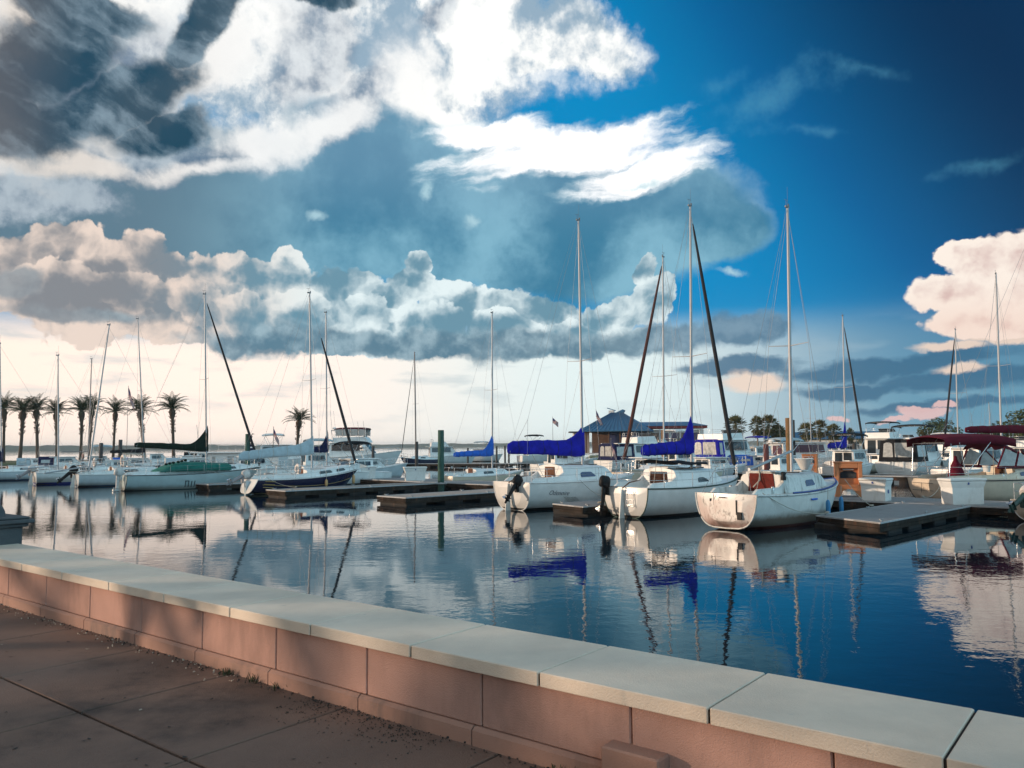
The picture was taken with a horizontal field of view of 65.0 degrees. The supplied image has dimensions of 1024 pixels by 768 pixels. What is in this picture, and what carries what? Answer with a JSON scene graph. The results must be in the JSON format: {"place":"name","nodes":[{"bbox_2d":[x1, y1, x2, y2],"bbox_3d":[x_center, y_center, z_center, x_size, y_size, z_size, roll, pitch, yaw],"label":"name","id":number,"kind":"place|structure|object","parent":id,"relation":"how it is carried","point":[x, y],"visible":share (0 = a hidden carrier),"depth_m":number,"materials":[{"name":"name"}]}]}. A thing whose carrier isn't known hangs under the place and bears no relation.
{"place":"outdoors","nodes":[
{"label":"outdoors","id":0,"kind":"place"},
{"bbox_2d":[0,460,86,465],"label":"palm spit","id":1,"kind":"structure","parent":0,"point":[9,463],"depth_m":124.12,"materials":[{"name":"green plant"}]},
{"bbox_2d":[1,391,18,462],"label":"date palm","id":2,"kind":"object","parent":1,"relation":"on","point":[4,410],"visible":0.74,"depth_m":132.31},
{"bbox_2d":[2,396,41,457],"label":"date palm","id":3,"kind":"object","parent":1,"relation":"on","point":[22,415],"visible":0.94,"depth_m":129.61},
{"bbox_2d":[15,393,53,457],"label":"date palm","id":4,"kind":"object","parent":1,"relation":"on","point":[36,414],"visible":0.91,"depth_m":130.69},
{"bbox_2d":[42,396,71,456],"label":"date palm","id":5,"kind":"object","parent":1,"relation":"on","point":[53,404],"visible":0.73,"depth_m":132.60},
{"bbox_2d":[65,395,98,460],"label":"date palm","id":6,"kind":"object","parent":1,"relation":"on","point":[82,406],"visible":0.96,"depth_m":130.83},
{"bbox_2d":[75,394,106,455],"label":"date palm","id":7,"kind":"object","parent":1,"relation":"on","point":[94,402],"visible":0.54,"depth_m":135.72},
{"bbox_2d":[101,394,129,459],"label":"date palm","id":8,"kind":"object","parent":1,"relation":"on","point":[116,409],"visible":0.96,"depth_m":127.76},
{"bbox_2d":[119,394,157,457],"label":"date palm","id":9,"kind":"object","parent":1,"relation":"on","point":[137,402],"visible":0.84,"depth_m":127.69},
{"bbox_2d":[155,392,189,457],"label":"date palm","id":10,"kind":"object","parent":1,"relation":"on","point":[172,403],"visible":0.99,"depth_m":126.35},
{"bbox_2d":[0,604,543,767],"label":"promenade","id":11,"kind":"structure","parent":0,"point":[76,679],"depth_m":4.73,"materials":[{"name":"concrete"}]},
{"bbox_2d":[0,504,34,544],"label":"stone pillar","id":12,"kind":"structure","parent":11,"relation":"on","point":[11,525],"depth_m":9.66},
{"bbox_2d":[0,603,548,767],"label":"leaf crumbs","id":13,"kind":"object","parent":11,"relation":"on","point":[265,683],"visible":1,"depth_m":5.44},
{"bbox_2d":[253,697,442,763],"bbox_3d":[-0.990,1.950,4.563,1.208,0.007,0.552,-4,-6,39],"label":"soil patch","id":14,"kind":"object","parent":11,"relation":"on","point":[359,722],"visible":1,"depth_m":4.66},
{"bbox_2d":[218,668,565,767],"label":"weeds","id":15,"kind":"object","parent":11,"relation":"on","point":[254,678],"visible":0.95,"depth_m":5.51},
{"bbox_2d":[0,544,1023,767],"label":"seat wall","id":16,"kind":"structure","parent":11,"relation":"on","point":[542,700],"depth_m":4.32,"materials":[{"name":"stone"}]},
{"bbox_2d":[601,739,669,767],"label":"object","id":17,"kind":"object","parent":16,"relation":"attached to","point":[616,754],"visible":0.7,"depth_m":3.64,"materials":[{"name":"stone"}]},
{"bbox_2d":[0,441,765,449],"bbox_3d":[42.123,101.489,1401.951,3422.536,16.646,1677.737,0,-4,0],"label":"shore","id":18,"kind":"structure","parent":0,"point":[47,447],"depth_m":1823.31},
{"bbox_2d":[0,444,1023,717],"bbox_3d":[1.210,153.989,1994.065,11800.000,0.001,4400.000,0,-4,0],"label":"water","id":19,"kind":"structure","parent":0,"point":[930,612],"depth_m":19.25,"materials":[{"name":"blue liquid"}]},
{"bbox_2d":[0,335,73,480],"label":"sailboat","id":20,"kind":"object","parent":19,"relation":"on","point":[9,473],"visible":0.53,"depth_m":76.68,"materials":[{"name":"white plastic"}]},
{"bbox_2d":[16,457,80,465],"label":"motorboat","id":21,"kind":"object","parent":19,"relation":"on","point":[23,461],"visible":0.09,"depth_m":95.53,"materials":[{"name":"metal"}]},
{"bbox_2d":[38,456,104,467],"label":"motorboat","id":22,"kind":"object","parent":19,"relation":"on","point":[42,460],"visible":0.35,"depth_m":91.88,"materials":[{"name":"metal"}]},
{"bbox_2d":[16,346,133,484],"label":"sailboat","id":23,"kind":"object","parent":19,"relation":"on","point":[39,477],"visible":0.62,"depth_m":68.00,"materials":[{"name":"white plastic"}]},
{"bbox_2d":[49,356,114,465],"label":"sailboat","id":24,"kind":"object","parent":19,"relation":"on","point":[84,461],"visible":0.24,"depth_m":95.91,"materials":[{"name":"white plastic"}]},
{"bbox_2d":[84,445,127,462],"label":"motorboat","id":25,"kind":"object","parent":19,"relation":"on","point":[97,457],"visible":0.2,"depth_m":100.61,"materials":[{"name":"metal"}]},
{"bbox_2d":[44,319,179,486],"bbox_3d":[-31.640,1.597,64.913,10.443,14.314,2.779,3,-6,-41],"label":"sailboat","id":26,"kind":"object","parent":19,"relation":"on","point":[94,478],"visible":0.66,"depth_m":62.84,"materials":[{"name":"white plastic"}]},
{"bbox_2d":[105,458,160,466],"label":"motorboat","id":27,"kind":"object","parent":19,"relation":"on","point":[117,463],"visible":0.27,"depth_m":78.51,"materials":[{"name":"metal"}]},
{"bbox_2d":[92,317,177,465],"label":"sailboat","id":28,"kind":"object","parent":19,"relation":"on","point":[141,450],"visible":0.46,"depth_m":83.61,"materials":[{"name":"white plastic"}]},
{"bbox_2d":[149,453,181,464],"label":"motorboat","id":29,"kind":"object","parent":19,"relation":"on","point":[153,457],"visible":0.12,"depth_m":106.04,"materials":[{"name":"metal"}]},
{"bbox_2d":[112,290,259,491],"bbox_3d":[-23.820,0.308,59.981,10.979,16.016,3.179,3,-6,-41],"label":"sailboat","id":30,"kind":"object","parent":19,"relation":"on","point":[180,474],"visible":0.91,"depth_m":58.45,"materials":[{"name":"white plastic"}]},
{"bbox_2d":[164,457,236,463],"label":"motorboat","id":31,"kind":"object","parent":19,"relation":"on","point":[167,460],"visible":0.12,"depth_m":74.24,"materials":[{"name":"metal"}]},
{"bbox_2d":[196,482,241,490],"bbox_3d":[-17.591,7.589,60.358,11.580,0.755,2.200,4,-6,-44],"label":"dock","id":32,"kind":"object","parent":19,"relation":"on","point":[212,486],"visible":0.27,"depth_m":56.41,"materials":[{"name":"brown wood"}]},
{"bbox_2d":[190,443,287,466],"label":"houseboat","id":33,"kind":"object","parent":19,"relation":"on","point":[218,455],"visible":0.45,"depth_m":79.88,"materials":[{"name":"white plastic"}]},
{"bbox_2d":[245,434,249,468],"bbox_3d":[-20.642,6.656,62.689,0.800,5.516,0.800,0,-4,0],"label":"piling","id":34,"kind":"object","parent":19,"relation":"in","point":[247,446],"visible":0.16,"depth_m":62.68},
{"bbox_2d":[236,456,295,476],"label":"motorboat","id":35,"kind":"object","parent":19,"relation":"on","point":[263,463],"visible":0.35,"depth_m":70.68,"materials":[{"name":"metal"}]},
{"bbox_2d":[260,433,300,465],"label":"motorboat","id":36,"kind":"object","parent":19,"relation":"on","point":[296,458],"visible":0.22,"depth_m":97.15,"materials":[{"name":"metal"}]},
{"bbox_2d":[226,288,366,494],"bbox_3d":[-13.835,0.287,53.410,9.771,14.569,3.079,3,-6,-41],"label":"sailboat","id":37,"kind":"object","parent":19,"relation":"on","point":[338,475],"visible":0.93,"depth_m":52.39,"materials":[{"name":"white plastic"}]},
{"bbox_2d":[266,311,361,473],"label":"sailboat","id":38,"kind":"object","parent":19,"relation":"on","point":[323,448],"visible":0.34,"depth_m":65.59,"materials":[{"name":"white plastic"}]},
{"bbox_2d":[301,438,348,465],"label":"motorboat","id":39,"kind":"object","parent":19,"relation":"on","point":[305,459],"visible":0.2,"depth_m":76.52,"materials":[{"name":"metal"}]},
{"bbox_2d":[318,441,391,484],"bbox_3d":[-12.415,6.464,63.755,6.926,3.904,2.311,4,-6,-45],"label":"motorboat","id":40,"kind":"object","parent":19,"relation":"on","point":[359,474],"visible":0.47,"depth_m":63.21,"materials":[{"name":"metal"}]},
{"bbox_2d":[266,481,445,497],"bbox_3d":[-9.680,6.886,51.898,12.180,0.755,2.400,4,-6,-44],"label":"dock","id":41,"kind":"object","parent":19,"relation":"on","point":[331,490],"visible":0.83,"depth_m":50.41,"materials":[{"name":"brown wood"}]},
{"bbox_2d":[329,411,401,465],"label":"motorboat","id":42,"kind":"object","parent":19,"relation":"on","point":[335,451],"visible":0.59,"depth_m":102.19,"materials":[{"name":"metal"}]},
{"bbox_2d":[357,421,407,477],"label":"motorboat","id":43,"kind":"object","parent":19,"relation":"on","point":[396,470],"visible":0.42,"depth_m":73.31,"materials":[{"name":"plastic"}]},
{"bbox_2d":[401,350,437,462],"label":"sailboat","id":44,"kind":"object","parent":19,"relation":"on","point":[422,459],"visible":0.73,"depth_m":121.69,"materials":[{"name":"white plastic"}]},
{"bbox_2d":[377,489,496,505],"bbox_3d":[-2.075,6.285,44.746,11.380,0.755,2.500,4,-6,-44],"label":"dock","id":45,"kind":"object","parent":19,"relation":"on","point":[413,499],"visible":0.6,"depth_m":41.89,"materials":[{"name":"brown wood"}]},
{"bbox_2d":[435,430,446,489],"bbox_3d":[-4.798,5.886,54.313,0.800,5.538,0.800,0,-4,0],"label":"piling","id":46,"kind":"object","parent":19,"relation":"in","point":[440,482],"visible":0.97,"depth_m":54.20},
{"bbox_2d":[425,439,475,462],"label":"motorboat","id":47,"kind":"object","parent":19,"relation":"on","point":[433,448],"visible":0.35,"depth_m":127.18,"materials":[{"name":"plastic"}]},
{"bbox_2d":[395,463,543,467],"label":"dock","id":48,"kind":"object","parent":19,"relation":"on","point":[458,465],"visible":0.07,"depth_m":108.47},
{"bbox_2d":[444,311,523,480],"bbox_3d":[-2.016,1.075,62.209,7.720,14.011,2.435,3,-6,-41],"label":"sailboat","id":49,"kind":"object","parent":19,"relation":"on","point":[482,474],"visible":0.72,"depth_m":61.32,"materials":[{"name":"white plastic"}]},
{"bbox_2d":[472,441,502,461],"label":"motorboat","id":50,"kind":"object","parent":19,"relation":"on","point":[481,458],"visible":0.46,"depth_m":147.69,"materials":[{"name":"metal"}]},
{"bbox_2d":[514,434,547,462],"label":"motorboat","id":51,"kind":"object","parent":19,"relation":"on","point":[525,458],"visible":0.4,"depth_m":126.61,"materials":[{"name":"metal"}]},
{"bbox_2d":[525,454,589,472],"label":"motorboat","id":52,"kind":"object","parent":19,"relation":"on","point":[564,459],"visible":0.45,"depth_m":84.20,"materials":[{"name":"plastic"}]},
{"bbox_2d":[493,214,633,510],"bbox_3d":[2.802,-1.335,40.058,9.564,15.866,3.129,3,-6,-40],"label":"sailboat","id":53,"kind":"object","parent":19,"relation":"on","point":[545,486],"visible":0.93,"depth_m":38.28,"materials":[{"name":"white plastic"}]},
{"bbox_2d":[552,499,609,515],"bbox_3d":[5.814,5.681,37.591,10.180,0.755,2.200,4,-6,-44],"label":"dock","id":54,"kind":"object","parent":19,"relation":"on","point":[584,508],"visible":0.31,"depth_m":34.31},
{"bbox_2d":[594,433,661,470],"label":"motorboat","id":55,"kind":"object","parent":19,"relation":"on","point":[636,443],"visible":0.41,"depth_m":81.92,"materials":[{"name":"plastic"}]},
{"bbox_2d":[610,457,689,473],"bbox_3d":[10.570,6.775,60.857,7.326,2.486,2.479,1,-5,-24],"label":"motorboat","id":56,"kind":"object","parent":19,"relation":"on","point":[636,465],"visible":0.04,"depth_m":60.39,"materials":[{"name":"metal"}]},
{"bbox_2d":[595,199,738,518],"bbox_3d":[7.368,-1.435,35.742,8.886,15.343,2.983,3,-6,-41],"label":"sailboat","id":57,"kind":"object","parent":19,"relation":"on","point":[660,491],"visible":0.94,"depth_m":34.19,"materials":[{"name":"white plastic"}]},
{"bbox_2d":[650,471,667,483],"bbox_3d":[6.257,4.074,34.319,0.028,0.670,1.000,3,-6,-41],"label":"companionway door","id":58,"kind":"structure","parent":57,"relation":"in","point":[658,475],"depth_m":34.34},
{"bbox_2d":[621,245,722,480],"bbox_3d":[10.007,-1.004,52.497,3.179,16.502,10.120,-5,-6,44],"label":"sailboat","id":59,"kind":"object","parent":19,"relation":"on","point":[636,476],"visible":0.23,"depth_m":51.71,"materials":[{"name":"white plastic"}]},
{"bbox_2d":[665,429,712,460],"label":"motorboat","id":60,"kind":"object","parent":19,"relation":"on","point":[674,457],"visible":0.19,"depth_m":74.71,"materials":[{"name":"plastic"}]},
{"bbox_2d":[360,477,1020,518],"bbox_3d":[-2.564,7.136,55.933,3.600,0.755,100.000,4,-6,-44],"label":"dock","id":61,"kind":"object","parent":19,"relation":"on","point":[853,502],"visible":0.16,"depth_m":35.69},
{"bbox_2d":[361,466,376,478],"bbox_3d":[-11.356,7.004,63.632,1.236,0.970,0.840,1,-4,-14],"label":"dock box","id":62,"kind":"object","parent":61,"relation":"on","point":[372,471],"visible":0.8,"depth_m":63.32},
{"bbox_2d":[403,466,426,480],"bbox_3d":[-7.166,6.625,59.379,1.710,1.018,0.840,1,-4,-14],"label":"dock box","id":63,"kind":"object","parent":61,"relation":"on","point":[414,473],"visible":1,"depth_m":59.04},
{"bbox_2d":[794,458,813,469],"bbox_3d":[14.648,4.622,40.245,0.930,1.782,0.930,0,-4,0],"label":"cone stand","id":64,"kind":"object","parent":61,"relation":"on","point":[803,463],"visible":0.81,"depth_m":40.07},
{"bbox_2d":[833,461,862,496],"bbox_3d":[16.055,4.533,38.386,1.293,1.658,0.700,-2,-5,18],"label":"dock stand","id":65,"kind":"object","parent":61,"relation":"on","point":[850,472],"visible":0.81,"depth_m":38.23,"materials":[{"name":"orange wood"}]},
{"bbox_2d":[858,477,892,500],"bbox_3d":[16.123,4.655,35.589,1.184,0.989,0.998,-4,-6,42],"label":"dock box","id":66,"kind":"object","parent":61,"relation":"on","point":[875,489],"visible":1,"depth_m":35.26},
{"bbox_2d":[937,477,986,504],"bbox_3d":[18.551,4.411,33.127,1.669,1.067,0.840,0,-4,-9],"label":"dock box","id":67,"kind":"object","parent":61,"relation":"on","point":[964,491],"visible":1,"depth_m":32.80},
{"bbox_2d":[693,456,746,475],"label":"motorboat","id":68,"kind":"object","parent":19,"relation":"on","point":[740,468],"visible":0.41,"depth_m":66.62,"materials":[{"name":"plastic"}]},
{"bbox_2d":[694,430,755,458],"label":"motorboat","id":69,"kind":"object","parent":19,"relation":"on","point":[720,442],"visible":0.42,"depth_m":88.48,"materials":[{"name":"plastic"}]},
{"bbox_2d":[727,455,763,470],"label":"motorboat","id":70,"kind":"object","parent":19,"relation":"on","point":[754,459],"visible":0.13,"depth_m":75.68,"materials":[{"name":"plastic"}]},
{"bbox_2d":[745,436,770,455],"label":"motorboat","id":71,"kind":"object","parent":19,"relation":"on","point":[758,450],"visible":0.24,"depth_m":105.08,"materials":[{"name":"metal"}]},
{"bbox_2d":[763,444,768,469],"bbox_3d":[17.657,6.378,55.667,0.375,4.411,0.365,0,-4,0],"label":"piling","id":72,"kind":"object","parent":19,"relation":"in","point":[766,457],"visible":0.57,"depth_m":55.63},
{"bbox_2d":[695,198,837,529],"bbox_3d":[10.253,-1.133,30.848,7.882,13.562,2.843,3,-6,-41],"label":"sailboat","id":73,"kind":"object","parent":19,"relation":"on","point":[744,503],"visible":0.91,"depth_m":28.94,"materials":[{"name":"white plastic"}]},
{"bbox_2d":[748,473,774,490],"bbox_3d":[9.150,3.651,29.491,0.028,0.750,1.120,3,-6,-41],"label":"companionway door","id":74,"kind":"structure","parent":73,"relation":"in","point":[767,479],"depth_m":29.48,"materials":[{"name":"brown wood"}]},
{"bbox_2d":[737,415,813,480],"bbox_3d":[20.375,4.997,61.125,7.126,5.918,2.383,2,-5,-28],"label":"motorboat","id":75,"kind":"object","parent":19,"relation":"on","point":[780,463],"visible":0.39,"depth_m":60.48,"materials":[{"name":"plastic"}]},
{"bbox_2d":[785,418,789,471],"bbox_3d":[15.815,4.888,45.752,0.346,5.913,0.337,0,-4,0],"label":"piling","id":76,"kind":"object","parent":19,"relation":"in","point":[787,442],"visible":0.38,"depth_m":45.76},
{"bbox_2d":[759,442,849,469],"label":"motorboat","id":77,"kind":"object","parent":19,"relation":"on","point":[804,448],"visible":0.27,"depth_m":72.98,"materials":[{"name":"plastic"}]},
{"bbox_2d":[733,472,918,483],"bbox_3d":[21.853,7.564,64.952,30.000,0.682,2.000,-5,-6,44],"label":"dock","id":78,"kind":"object","parent":19,"relation":"on","point":[901,479],"visible":0.02,"depth_m":58.83,"materials":[{"name":"grey wood"}]},
{"bbox_2d":[801,454,818,472],"bbox_3d":[23.626,6.314,63.691,1.197,1.535,0.648,-3,-5,30],"label":"dock stand","id":79,"kind":"object","parent":78,"relation":"on","point":[815,462],"visible":0.58,"depth_m":63.36,"materials":[{"name":"orange wood"}]},
{"bbox_2d":[811,312,868,473],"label":"sailboat","id":80,"kind":"object","parent":19,"relation":"on","point":[843,445],"visible":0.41,"depth_m":70.33,"materials":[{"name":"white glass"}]},
{"bbox_2d":[819,433,872,474],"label":"motorboat","id":81,"kind":"object","parent":19,"relation":"on","point":[849,455],"visible":0.59,"depth_m":65.02,"materials":[{"name":"plastic"}]},
{"bbox_2d":[866,453,879,472],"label":"motorboat","id":82,"kind":"object","parent":19,"relation":"on","point":[875,457],"visible":0.09,"depth_m":80.53,"materials":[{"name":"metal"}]},
{"bbox_2d":[863,421,905,452],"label":"motorboat","id":83,"kind":"object","parent":19,"relation":"on","point":[872,442],"visible":0.27,"depth_m":93.03,"materials":[{"name":"plastic"}]},
{"bbox_2d":[814,501,970,533],"bbox_3d":[14.136,5.032,29.882,9.222,0.755,2.700,4,-6,-44],"label":"dock","id":84,"kind":"object","parent":19,"relation":"on","point":[891,518],"visible":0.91,"depth_m":28.34,"materials":[{"name":"wood"}]},
{"bbox_2d":[875,424,941,475],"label":"motorboat","id":85,"kind":"object","parent":19,"relation":"on","point":[895,456],"visible":0.81,"depth_m":70.10,"materials":[{"name":"plastic"}]},
{"bbox_2d":[930,432,956,467],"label":"motorboat","id":86,"kind":"object","parent":19,"relation":"on","point":[940,447],"visible":0.13,"depth_m":85.13,"materials":[{"name":"plastic"}]},
{"bbox_2d":[940,327,972,467],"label":"sailboat","id":87,"kind":"object","parent":19,"relation":"on","point":[946,463],"visible":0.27,"depth_m":75.87,"materials":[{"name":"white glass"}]},
{"bbox_2d":[907,250,1023,500],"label":"sailboat","id":88,"kind":"object","parent":19,"relation":"on","point":[1004,474],"visible":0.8,"depth_m":39.23,"materials":[{"name":"white plastic"}]},
{"bbox_2d":[962,449,997,464],"bbox_3d":[24.133,3.744,41.487,2.007,0.820,0.080,0,-4,-5],"label":"hood window","id":89,"kind":"structure","parent":88,"relation":"in","point":[972,455],"depth_m":41.47,"materials":[{"name":"grey plastic"}]},
{"bbox_2d":[999,449,1023,465],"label":"hood window","id":90,"kind":"structure","parent":88,"relation":"in","point":[1009,457],"depth_m":39.08,"materials":[{"name":"clear plastic"}]},
{"bbox_2d":[930,447,1001,473],"bbox_3d":[34.469,6.209,59.507,8.727,3.036,3.079,2,-5,-30],"label":"motorboat","id":91,"kind":"object","parent":19,"relation":"on","point":[995,454],"visible":0.19,"depth_m":58.77,"materials":[{"name":"plastic"}]},
{"bbox_2d":[980,270,1023,465],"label":"sailboat","id":92,"kind":"object","parent":19,"relation":"on","point":[999,365],"visible":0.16,"depth_m":66.57,"materials":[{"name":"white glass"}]},
{"bbox_2d":[1005,483,1023,519],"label":"sailboat","id":93,"kind":"object","parent":19,"relation":"on","point":[1016,505],"visible":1,"depth_m":29.93,"materials":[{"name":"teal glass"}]},
{"bbox_2d":[1008,435,1023,453],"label":"motorboat","id":94,"kind":"object","parent":19,"relation":"on","point":[1020,440],"visible":0.13,"depth_m":85.52,"materials":[{"name":"plastic"}]},
{"bbox_2d":[0,0,1023,445],"label":"sky","id":95,"kind":"structure","parent":0,"point":[425,169],"materials":[{"name":"blue"}]},
{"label":"restaurant quay","id":96,"kind":"structure","parent":0,"visible":0},
{"bbox_2d":[568,431,591,452],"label":"kiosk","id":97,"kind":"object","parent":96,"relation":"on","point":[588,444],"visible":0.26,"depth_m":173.97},
{"bbox_2d":[583,408,653,454],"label":"pavilion","id":98,"kind":"structure","parent":96,"relation":"on","point":[610,427],"depth_m":167.69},
{"bbox_2d":[641,422,707,442],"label":"restaurant","id":99,"kind":"structure","parent":96,"relation":"on","point":[697,428],"depth_m":172.71,"materials":[{"name":"glass"}]},
{"bbox_2d":[723,414,746,435],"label":"fan palm","id":100,"kind":"object","parent":96,"relation":"on","point":[735,421],"visible":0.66,"depth_m":149.33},
{"bbox_2d":[749,415,766,445],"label":"fan palm","id":101,"kind":"object","parent":96,"relation":"on","point":[754,420],"visible":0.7,"depth_m":155.58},
{"bbox_2d":[756,413,780,443],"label":"fan palm","id":102,"kind":"object","parent":96,"relation":"on","point":[767,418],"visible":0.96,"depth_m":148.96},
{"bbox_2d":[771,424,785,441],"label":"fan palm","id":103,"kind":"object","parent":96,"relation":"on","point":[777,432],"visible":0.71,"depth_m":149.23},
{"bbox_2d":[797,422,816,441],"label":"fan palm","id":104,"kind":"object","parent":96,"relation":"on","point":[803,436],"visible":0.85,"depth_m":139.49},
{"bbox_2d":[808,419,829,441],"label":"fan palm","id":105,"kind":"object","parent":96,"relation":"on","point":[819,422],"visible":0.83,"depth_m":144.89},
{"bbox_2d":[763,431,878,450],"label":"boathouse","id":106,"kind":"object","parent":96,"relation":"on","point":[829,440],"visible":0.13,"depth_m":185.57,"materials":[{"name":"white glass"}]},
{"bbox_2d":[825,423,841,441],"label":"fan palm","id":107,"kind":"object","parent":96,"relation":"on","point":[832,427],"visible":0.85,"depth_m":141.42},
{"bbox_2d":[916,417,962,435],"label":"tree","id":108,"kind":"object","parent":96,"relation":"on","point":[940,425],"visible":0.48,"depth_m":149.30,"materials":[{"name":"green plant"}]},
{"bbox_2d":[992,408,1023,437],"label":"tree","id":109,"kind":"object","parent":96,"relation":"on","point":[1021,414],"visible":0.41,"depth_m":120.16,"materials":[{"name":"green plant"}]},
{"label":"palm islet","id":110,"kind":"structure","parent":0,"visible":0},
{"bbox_2d":[284,406,315,444],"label":"date palm","id":111,"kind":"object","parent":110,"relation":"on","point":[298,416],"visible":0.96,"depth_m":125.36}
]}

